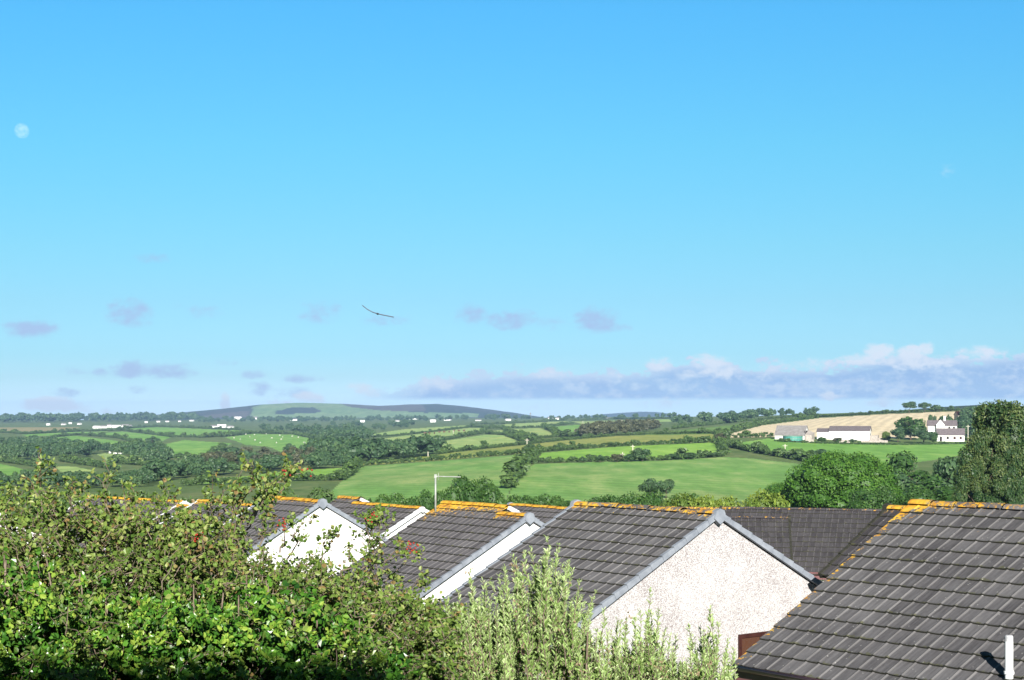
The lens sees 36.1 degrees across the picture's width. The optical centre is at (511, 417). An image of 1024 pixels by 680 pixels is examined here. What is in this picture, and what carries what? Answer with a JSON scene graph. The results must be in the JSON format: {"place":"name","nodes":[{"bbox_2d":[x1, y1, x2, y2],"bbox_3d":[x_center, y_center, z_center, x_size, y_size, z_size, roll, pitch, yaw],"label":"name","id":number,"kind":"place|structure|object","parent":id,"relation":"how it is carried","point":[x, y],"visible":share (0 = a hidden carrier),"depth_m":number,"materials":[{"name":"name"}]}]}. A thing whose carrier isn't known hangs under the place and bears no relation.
{"place":"outdoors","nodes":[
{"label":"outdoors","id":0,"kind":"place"},
{"bbox_2d":[0,427,78,431],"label":"stubble field","id":1,"kind":"structure","parent":0,"point":[28,429],"depth_m":2012.90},
{"bbox_2d":[112,403,540,419],"bbox_3d":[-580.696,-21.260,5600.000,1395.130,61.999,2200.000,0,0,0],"label":"hill","id":2,"kind":"structure","parent":0,"point":[315,410],"depth_m":4923.10,"materials":[{"name":"plant"}]},
{"bbox_2d":[337,500,544,603],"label":"house","id":3,"kind":"structure","parent":0,"point":[456,539],"depth_m":36.03,"materials":[{"name":"grey tile"}]},
{"bbox_2d":[0,409,1022,505],"bbox_3d":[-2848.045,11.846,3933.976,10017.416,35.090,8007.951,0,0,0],"label":"ground","id":4,"kind":"structure","parent":0,"point":[303,488],"depth_m":721.69,"materials":[{"name":"green plant"}]},
{"bbox_2d":[0,464,28,474],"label":"pasture","id":5,"kind":"structure","parent":4,"relation":"on","point":[7,469],"depth_m":535.50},
{"bbox_2d":[0,453,56,469],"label":"hedge","id":6,"kind":"object","parent":4,"relation":"on","point":[15,460],"visible":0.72,"depth_m":611.68,"materials":[{"name":"green plant"}]},
{"bbox_2d":[0,428,122,433],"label":"hedge","id":7,"kind":"object","parent":4,"relation":"on","point":[54,430],"visible":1,"depth_m":1658.71,"materials":[{"name":"green plant"}]},
{"bbox_2d":[57,466,95,471],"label":"pasture","id":8,"kind":"structure","parent":4,"relation":"on","point":[65,468],"depth_m":527.66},
{"bbox_2d":[0,468,157,486],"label":"wood","id":9,"kind":"object","parent":4,"relation":"on","point":[146,476],"visible":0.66,"depth_m":319.53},
{"bbox_2d":[0,435,174,460],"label":"wood","id":10,"kind":"object","parent":4,"relation":"on","point":[20,447],"visible":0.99,"depth_m":746.92,"materials":[{"name":"plant"}]},
{"bbox_2d":[58,454,119,469],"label":"hedge","id":11,"kind":"object","parent":4,"relation":"on","point":[73,459],"visible":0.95,"depth_m":591.60,"materials":[{"name":"green plant"}]},
{"bbox_2d":[57,436,127,443],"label":"pasture","id":12,"kind":"structure","parent":4,"relation":"on","point":[84,439],"depth_m":1270.79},
{"bbox_2d":[0,411,198,421],"bbox_3d":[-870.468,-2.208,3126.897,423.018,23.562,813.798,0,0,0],"label":"wood","id":13,"kind":"object","parent":4,"relation":"on","point":[44,417],"visible":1,"depth_m":3145.93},
{"bbox_2d":[54,432,160,442],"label":"hedge","id":14,"kind":"object","parent":4,"relation":"on","point":[125,436],"visible":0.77,"depth_m":1388.98,"materials":[{"name":"green plant"}]},
{"bbox_2d":[42,495,190,553],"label":"house","id":15,"kind":"structure","parent":4,"relation":"on","point":[123,503],"depth_m":59.02,"materials":[{"name":"grey tile"}]},
{"bbox_2d":[0,489,251,524],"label":"hedge","id":16,"kind":"object","parent":4,"relation":"on","point":[139,494],"visible":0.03,"depth_m":117.95,"materials":[{"name":"green plant"}]},
{"bbox_2d":[106,454,152,464],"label":"hedge","id":17,"kind":"object","parent":4,"relation":"on","point":[130,459],"visible":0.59,"depth_m":600.23,"materials":[{"name":"green plant"}]},
{"bbox_2d":[96,431,168,440],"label":"pasture","id":18,"kind":"structure","parent":4,"relation":"on","point":[139,436],"depth_m":1472.36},
{"bbox_2d":[97,499,251,597],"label":"house","id":19,"kind":"structure","parent":4,"relation":"on","point":[196,506],"depth_m":50.24,"materials":[{"name":"grey tile"}]},
{"bbox_2d":[115,424,240,429],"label":"hedge","id":20,"kind":"object","parent":4,"relation":"on","point":[191,426],"visible":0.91,"depth_m":2068.80,"materials":[{"name":"green plant"}]},
{"bbox_2d":[123,427,234,436],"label":"hedge","id":21,"kind":"object","parent":4,"relation":"on","point":[168,434],"visible":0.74,"depth_m":1448.02,"materials":[{"name":"green plant"}]},
{"bbox_2d":[130,427,238,435],"bbox_3d":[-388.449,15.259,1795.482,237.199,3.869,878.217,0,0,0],"label":"pasture","id":22,"kind":"structure","parent":4,"relation":"on","point":[188,431],"depth_m":1846.48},
{"bbox_2d":[154,440,227,457],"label":"hedge","id":23,"kind":"object","parent":4,"relation":"on","point":[220,446],"visible":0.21,"depth_m":746.82,"materials":[{"name":"green plant"}]},
{"bbox_2d":[165,440,229,457],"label":"pasture","id":24,"kind":"structure","parent":4,"relation":"on","point":[190,446],"depth_m":1007.55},
{"bbox_2d":[0,543,425,679],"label":"ivy hedge","id":25,"kind":"object","parent":4,"relation":"on","point":[139,667],"visible":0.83,"depth_m":7.18,"materials":[{"name":"green plant"}]},
{"bbox_2d":[0,446,473,679],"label":"hawthorn","id":26,"kind":"object","parent":4,"relation":"on","point":[419,630],"visible":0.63,"depth_m":7.87,"materials":[{"name":"green plant"}]},
{"bbox_2d":[197,429,293,437],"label":"hedge","id":27,"kind":"object","parent":4,"relation":"on","point":[228,433],"visible":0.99,"depth_m":1509.38,"materials":[{"name":"green plant"}]},
{"bbox_2d":[140,449,352,478],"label":"wood","id":28,"kind":"object","parent":4,"relation":"on","point":[184,466],"visible":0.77,"depth_m":427.95,"materials":[{"name":"plant"}]},
{"bbox_2d":[202,446,315,470],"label":"wood","id":29,"kind":"object","parent":4,"relation":"on","point":[230,456],"visible":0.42,"depth_m":512.51,"materials":[{"name":"green plant"}]},
{"bbox_2d":[179,468,347,485],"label":"hedge","id":30,"kind":"object","parent":4,"relation":"on","point":[334,475],"visible":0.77,"depth_m":329.76,"materials":[{"name":"green plant"}]},
{"bbox_2d":[197,468,341,483],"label":"pasture","id":31,"kind":"structure","parent":4,"relation":"on","point":[317,472],"depth_m":418.25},
{"bbox_2d":[225,434,315,451],"bbox_3d":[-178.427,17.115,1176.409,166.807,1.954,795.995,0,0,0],"label":"pasture","id":32,"kind":"structure","parent":4,"relation":"on","point":[268,441],"depth_m":1190.02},
{"bbox_2d":[179,496,387,597],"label":"house","id":33,"kind":"structure","parent":4,"relation":"on","point":[327,513],"depth_m":42.09,"materials":[{"name":"paint"}]},
{"bbox_2d":[258,423,375,438],"bbox_3d":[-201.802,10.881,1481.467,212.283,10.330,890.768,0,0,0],"label":"wood","id":34,"kind":"object","parent":4,"relation":"on","point":[363,432],"visible":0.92,"depth_m":1279.62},
{"bbox_2d":[277,485,372,502],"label":"hedge","id":35,"kind":"object","parent":4,"relation":"on","point":[321,493],"visible":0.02,"depth_m":111.81,"materials":[{"name":"green plant"}]},
{"bbox_2d":[341,456,363,479],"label":"hedge","id":36,"kind":"object","parent":4,"relation":"on","point":[352,466],"visible":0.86,"depth_m":385.03,"materials":[{"name":"green plant"}]},
{"bbox_2d":[197,413,530,421],"bbox_3d":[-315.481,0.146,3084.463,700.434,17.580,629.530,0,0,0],"label":"wood","id":37,"kind":"object","parent":4,"relation":"on","point":[368,417],"visible":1,"depth_m":3000.38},
{"bbox_2d":[330,419,414,429],"bbox_3d":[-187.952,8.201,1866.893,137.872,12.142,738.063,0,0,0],"label":"wood","id":38,"kind":"object","parent":4,"relation":"on","point":[376,425],"visible":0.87,"depth_m":1900.64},
{"bbox_2d":[299,433,446,459],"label":"wood","id":39,"kind":"object","parent":4,"relation":"on","point":[379,447],"visible":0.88,"depth_m":540.41,"materials":[{"name":"plant"}]},
{"bbox_2d":[329,495,428,538],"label":"house","id":40,"kind":"structure","parent":4,"relation":"on","point":[405,516],"depth_m":46.57,"materials":[{"name":"grey tile"}]},
{"bbox_2d":[373,425,465,434],"bbox_3d":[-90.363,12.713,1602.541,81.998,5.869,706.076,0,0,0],"label":"pasture","id":41,"kind":"structure","parent":4,"relation":"on","point":[407,430],"depth_m":1610.47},
{"bbox_2d":[372,424,470,436],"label":"hedge","id":42,"kind":"object","parent":4,"relation":"on","point":[412,432],"visible":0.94,"depth_m":1355.82,"materials":[{"name":"green plant"}]},
{"bbox_2d":[329,454,519,500],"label":"pasture","id":43,"kind":"structure","parent":4,"relation":"on","point":[408,480],"depth_m":332.76,"materials":[{"name":"plant"}]},
{"bbox_2d":[385,428,479,440],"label":"pasture","id":44,"kind":"structure","parent":4,"relation":"on","point":[450,433],"depth_m":1282.94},
{"bbox_2d":[394,429,482,440],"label":"hedge","id":45,"kind":"object","parent":4,"relation":"on","point":[468,433],"visible":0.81,"depth_m":1064.27,"materials":[{"name":"green plant"}]},
{"bbox_2d":[362,443,546,464],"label":"hedge","id":46,"kind":"object","parent":4,"relation":"on","point":[450,456],"visible":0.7,"depth_m":479.50,"materials":[{"name":"green plant"}]},
{"bbox_2d":[450,474,493,489],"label":"shrub","id":47,"kind":"object","parent":4,"relation":"on","point":[458,481],"visible":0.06,"depth_m":111.32,"materials":[{"name":"green plant"}]},
{"bbox_2d":[374,481,570,510],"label":"hedge","id":48,"kind":"object","parent":4,"relation":"on","point":[486,493],"visible":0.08,"depth_m":107.42,"materials":[{"name":"green plant"}]},
{"bbox_2d":[442,435,521,451],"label":"pasture","id":49,"kind":"structure","parent":4,"relation":"on","point":[475,440],"depth_m":872.83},
{"bbox_2d":[479,425,538,440],"bbox_3d":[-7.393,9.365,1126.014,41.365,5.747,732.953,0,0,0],"label":"hedge","id":50,"kind":"object","parent":4,"relation":"on","point":[532,436],"visible":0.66,"depth_m":1078.22,"materials":[{"name":"green plant"}]},
{"bbox_2d":[470,418,566,423],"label":"hedge","id":51,"kind":"object","parent":4,"relation":"on","point":[543,420],"visible":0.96,"depth_m":2116.61,"materials":[{"name":"green plant"}]},
{"bbox_2d":[499,446,544,487],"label":"hedge","id":52,"kind":"object","parent":4,"relation":"on","point":[516,467],"visible":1,"depth_m":307.02,"materials":[{"name":"green plant"}]},
{"bbox_2d":[485,430,558,440],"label":"hedge","id":53,"kind":"object","parent":4,"relation":"on","point":[519,436],"visible":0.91,"depth_m":860.49,"materials":[{"name":"green plant"}]},
{"bbox_2d":[470,421,573,427],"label":"hedge","id":54,"kind":"object","parent":4,"relation":"on","point":[528,426],"visible":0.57,"depth_m":1566.00,"materials":[{"name":"green plant"}]},
{"bbox_2d":[497,428,551,435],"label":"pasture","id":55,"kind":"structure","parent":4,"relation":"on","point":[541,431],"depth_m":1203.99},
{"bbox_2d":[507,502,566,522],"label":"house","id":56,"kind":"structure","parent":4,"relation":"on","point":[544,513],"depth_m":51.17,"materials":[{"name":"grey tile"}]},
{"bbox_2d":[363,434,712,464],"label":"pasture","id":57,"kind":"structure","parent":4,"relation":"on","point":[624,439],"depth_m":648.31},
{"bbox_2d":[435,431,658,453],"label":"hedge","id":58,"kind":"object","parent":4,"relation":"on","point":[446,447],"visible":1,"depth_m":677.13,"materials":[{"name":"green plant"}]},
{"bbox_2d":[540,422,582,436],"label":"hedge","id":59,"kind":"object","parent":4,"relation":"on","point":[555,430],"visible":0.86,"depth_m":867.22,"materials":[{"name":"green plant"}]},
{"bbox_2d":[433,534,738,679],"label":"silver shrub","id":60,"kind":"object","parent":4,"relation":"on","point":[570,656],"visible":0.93,"depth_m":8.61,"materials":[{"name":"green plant"}]},
{"bbox_2d":[541,412,676,418],"bbox_3d":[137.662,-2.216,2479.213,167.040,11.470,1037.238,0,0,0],"label":"wood","id":61,"kind":"object","parent":4,"relation":"on","point":[586,416],"visible":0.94,"depth_m":2410.34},
{"bbox_2d":[574,418,661,434],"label":"wood","id":62,"kind":"object","parent":4,"relation":"on","point":[605,427],"visible":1,"depth_m":819.95,"materials":[{"name":"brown plant"}]},
{"bbox_2d":[572,416,668,420],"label":"hedge","id":63,"kind":"object","parent":4,"relation":"on","point":[633,417],"visible":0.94,"depth_m":2275.34,"materials":[{"name":"green plant"}]},
{"bbox_2d":[539,443,717,460],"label":"pasture","id":64,"kind":"structure","parent":4,"relation":"on","point":[660,449],"depth_m":496.03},
{"bbox_2d":[543,434,714,451],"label":"hedge","id":65,"kind":"object","parent":4,"relation":"on","point":[685,439],"visible":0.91,"depth_m":538.51,"materials":[{"name":"green plant"}]},
{"bbox_2d":[532,448,725,462],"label":"hedge","id":66,"kind":"object","parent":4,"relation":"on","point":[698,454],"visible":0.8,"depth_m":405.65,"materials":[{"name":"green plant"}]},
{"bbox_2d":[584,490,698,505],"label":"hedge","id":67,"kind":"object","parent":4,"relation":"on","point":[646,498],"visible":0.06,"depth_m":103.49,"materials":[{"name":"green plant"}]},
{"bbox_2d":[507,457,833,500],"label":"pasture","id":68,"kind":"structure","parent":4,"relation":"on","point":[739,479],"depth_m":311.55,"materials":[{"name":"plant"}]},
{"bbox_2d":[633,448,651,461],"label":"bush","id":69,"kind":"object","parent":68,"relation":"on","point":[641,453],"visible":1,"depth_m":400.01,"materials":[{"name":"green plant"}]},
{"bbox_2d":[637,478,662,494],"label":"tree","id":70,"kind":"object","parent":68,"relation":"on","point":[648,485],"visible":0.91,"depth_m":244.92,"materials":[{"name":"green plant"}]},
{"bbox_2d":[658,479,675,494],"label":"tree","id":71,"kind":"object","parent":68,"relation":"on","point":[667,485],"visible":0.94,"depth_m":247.01,"materials":[{"name":"green plant"}]},
{"bbox_2d":[655,488,789,507],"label":"hedge","id":72,"kind":"object","parent":4,"relation":"on","point":[763,499],"visible":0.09,"depth_m":101.20,"materials":[{"name":"green plant"}]},
{"bbox_2d":[713,434,731,454],"bbox_3d":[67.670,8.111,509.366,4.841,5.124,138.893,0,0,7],"label":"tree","id":73,"kind":"object","parent":4,"relation":"on","point":[721,444],"visible":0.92,"depth_m":473.70,"materials":[{"name":"green plant"}]},
{"bbox_2d":[671,408,774,423],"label":"wood","id":74,"kind":"object","parent":4,"relation":"on","point":[734,416],"visible":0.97,"depth_m":1217.74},
{"bbox_2d":[645,418,815,434],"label":"pasture","id":75,"kind":"structure","parent":4,"relation":"on","point":[722,427],"depth_m":888.78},
{"bbox_2d":[654,427,732,434],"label":"hedge","id":76,"kind":"object","parent":75,"relation":"on","point":[700,429],"visible":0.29,"depth_m":732.80,"materials":[{"name":"green plant"}]},
{"bbox_2d":[672,412,803,428],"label":"hedge","id":77,"kind":"object","parent":4,"relation":"on","point":[690,424],"visible":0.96,"depth_m":1096.00,"materials":[{"name":"green plant"}]},
{"bbox_2d":[729,430,773,437],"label":"hedge","id":78,"kind":"object","parent":4,"relation":"on","point":[746,433],"visible":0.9,"depth_m":615.13,"materials":[{"name":"green plant"}]},
{"bbox_2d":[728,515,792,560],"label":"house","id":79,"kind":"structure","parent":4,"relation":"on","point":[774,532],"depth_m":52.40,"materials":[{"name":"tile"}]},
{"bbox_2d":[714,429,815,461],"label":"hedge","id":80,"kind":"object","parent":4,"relation":"on","point":[794,454],"visible":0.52,"depth_m":454.65,"materials":[{"name":"green plant"}]},
{"bbox_2d":[721,406,818,415],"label":"wood","id":81,"kind":"object","parent":4,"relation":"on","point":[809,411],"visible":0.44,"depth_m":1261.01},
{"bbox_2d":[758,482,792,507],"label":"tree","id":82,"kind":"object","parent":4,"relation":"on","point":[774,488],"visible":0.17,"depth_m":158.96,"materials":[{"name":"green plant"}]},
{"bbox_2d":[774,425,814,439],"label":"barn","id":83,"kind":"structure","parent":4,"relation":"on","point":[781,431],"depth_m":594.44,"materials":[{"name":"white paint"}]},
{"bbox_2d":[719,506,881,581],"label":"house","id":84,"kind":"structure","parent":4,"relation":"on","point":[822,538],"depth_m":56.11,"materials":[{"name":"tile"}]},
{"bbox_2d":[780,449,903,508],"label":"tree","id":85,"kind":"object","parent":4,"relation":"on","point":[818,480],"visible":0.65,"depth_m":146.75,"materials":[{"name":"green plant"}]},
{"bbox_2d":[730,405,967,431],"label":"hedge","id":86,"kind":"object","parent":4,"relation":"on","point":[746,425],"visible":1,"depth_m":945.20,"materials":[{"name":"green plant"}]},
{"bbox_2d":[816,426,884,440],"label":"barn","id":87,"kind":"structure","parent":4,"relation":"on","point":[851,432],"depth_m":597.17,"materials":[{"name":"white paint"}]},
{"bbox_2d":[743,438,965,465],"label":"pasture","id":88,"kind":"structure","parent":4,"relation":"on","point":[926,452],"depth_m":525.24,"materials":[{"name":"plant"}]},
{"bbox_2d":[818,503,906,577],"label":"house","id":89,"kind":"structure","parent":4,"relation":"on","point":[885,515],"depth_m":29.39,"materials":[{"name":"tile"}]},
{"bbox_2d":[774,438,964,444],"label":"hedge","id":90,"kind":"object","parent":4,"relation":"on","point":[836,442],"visible":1,"depth_m":563.95,"materials":[{"name":"green plant"}]},
{"bbox_2d":[843,486,901,508],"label":"shrub","id":91,"kind":"object","parent":4,"relation":"on","point":[875,499],"visible":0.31,"depth_m":138.58,"materials":[{"name":"green plant"}]},
{"bbox_2d":[731,499,1023,679],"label":"house","id":92,"kind":"structure","parent":4,"relation":"on","point":[920,589],"depth_m":21.31,"materials":[{"name":"tile"}]},
{"bbox_2d":[890,426,905,441],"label":"tree","id":93,"kind":"object","parent":4,"relation":"on","point":[898,432],"visible":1,"depth_m":585.04,"materials":[{"name":"green plant"}]},
{"bbox_2d":[885,450,917,476],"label":"tree","id":94,"kind":"object","parent":4,"relation":"on","point":[901,461],"visible":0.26,"depth_m":233.12,"materials":[{"name":"green plant"}]},
{"bbox_2d":[890,470,921,490],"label":"tree","id":95,"kind":"object","parent":4,"relation":"on","point":[905,480],"visible":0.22,"depth_m":203.38,"materials":[{"name":"green plant"}]},
{"bbox_2d":[894,416,926,439],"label":"tree","id":96,"kind":"object","parent":4,"relation":"on","point":[908,424],"visible":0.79,"depth_m":598.77,"materials":[{"name":"green plant"}]},
{"bbox_2d":[895,487,939,504],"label":"shrub","id":97,"kind":"object","parent":4,"relation":"on","point":[909,494],"visible":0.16,"depth_m":148.89,"materials":[{"name":"green plant"}]},
{"bbox_2d":[903,478,943,492],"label":"tree","id":98,"kind":"object","parent":4,"relation":"on","point":[932,484],"visible":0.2,"depth_m":199.08,"materials":[{"name":"green plant"}]},
{"bbox_2d":[910,428,938,441],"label":"tree","id":99,"kind":"object","parent":4,"relation":"on","point":[923,434],"visible":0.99,"depth_m":573.88,"materials":[{"name":"green plant"}]},
{"bbox_2d":[907,470,944,484],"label":"tree","id":100,"kind":"object","parent":4,"relation":"on","point":[922,475],"visible":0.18,"depth_m":214.71,"materials":[{"name":"green plant"}]},
{"bbox_2d":[927,415,957,431],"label":"farmhouse","id":101,"kind":"object","parent":4,"relation":"on","point":[932,425],"visible":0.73,"depth_m":619.90,"materials":[{"name":"white paint"}]},
{"bbox_2d":[933,456,958,480],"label":"tree","id":102,"kind":"object","parent":4,"relation":"on","point":[945,468],"visible":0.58,"depth_m":227.89,"materials":[{"name":"green plant"}]},
{"bbox_2d":[933,486,963,500],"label":"shrub","id":103,"kind":"object","parent":4,"relation":"on","point":[945,493],"visible":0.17,"depth_m":148.40,"materials":[{"name":"green plant"}]},
{"bbox_2d":[936,428,964,441],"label":"farm range","id":104,"kind":"structure","parent":4,"relation":"on","point":[952,434],"depth_m":591.44,"materials":[{"name":"white paint"}]},
{"bbox_2d":[953,405,976,436],"bbox_3d":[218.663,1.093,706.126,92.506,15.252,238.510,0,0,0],"label":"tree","id":105,"kind":"object","parent":4,"relation":"on","point":[964,419],"visible":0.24,"depth_m":650.27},
{"bbox_2d":[951,458,1018,503],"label":"tree","id":106,"kind":"object","parent":4,"relation":"on","point":[997,483],"visible":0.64,"depth_m":116.80,"materials":[{"name":"green plant"}]},
{"bbox_2d":[952,428,1023,503],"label":"tree","id":107,"kind":"object","parent":4,"relation":"on","point":[989,447],"visible":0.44,"depth_m":120.86,"materials":[{"name":"green plant"}]},
{"bbox_2d":[967,399,1023,488],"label":"tree","id":108,"kind":"object","parent":4,"relation":"on","point":[1006,417],"visible":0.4,"depth_m":123.36,"materials":[{"name":"green plant"}]},
{"bbox_2d":[0,0,1023,419],"label":"sky","id":109,"kind":"structure","parent":0,"point":[562,208],"materials":[{"name":"blue"}]},
{"bbox_2d":[438,499,822,679],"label":"house","id":110,"kind":"structure","parent":0,"point":[689,566],"depth_m":28.17,"materials":[{"name":"tile"}]},
{"bbox_2d":[738,631,767,657],"bbox_3d":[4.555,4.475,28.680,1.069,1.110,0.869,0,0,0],"label":"door","id":111,"kind":"structure","parent":110,"relation":"in","point":[745,641],"depth_m":28.47,"materials":[{"name":"brown wood"}]},
{"bbox_2d":[591,412,690,416],"bbox_3d":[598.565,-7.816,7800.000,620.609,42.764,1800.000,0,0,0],"label":"hill","id":112,"kind":"structure","parent":0,"point":[640,414],"depth_m":7415.41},
{"bbox_2d":[731,412,954,437],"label":"stubble field","id":113,"kind":"structure","parent":0,"point":[879,424],"depth_m":822.50,"materials":[{"name":"plant"}]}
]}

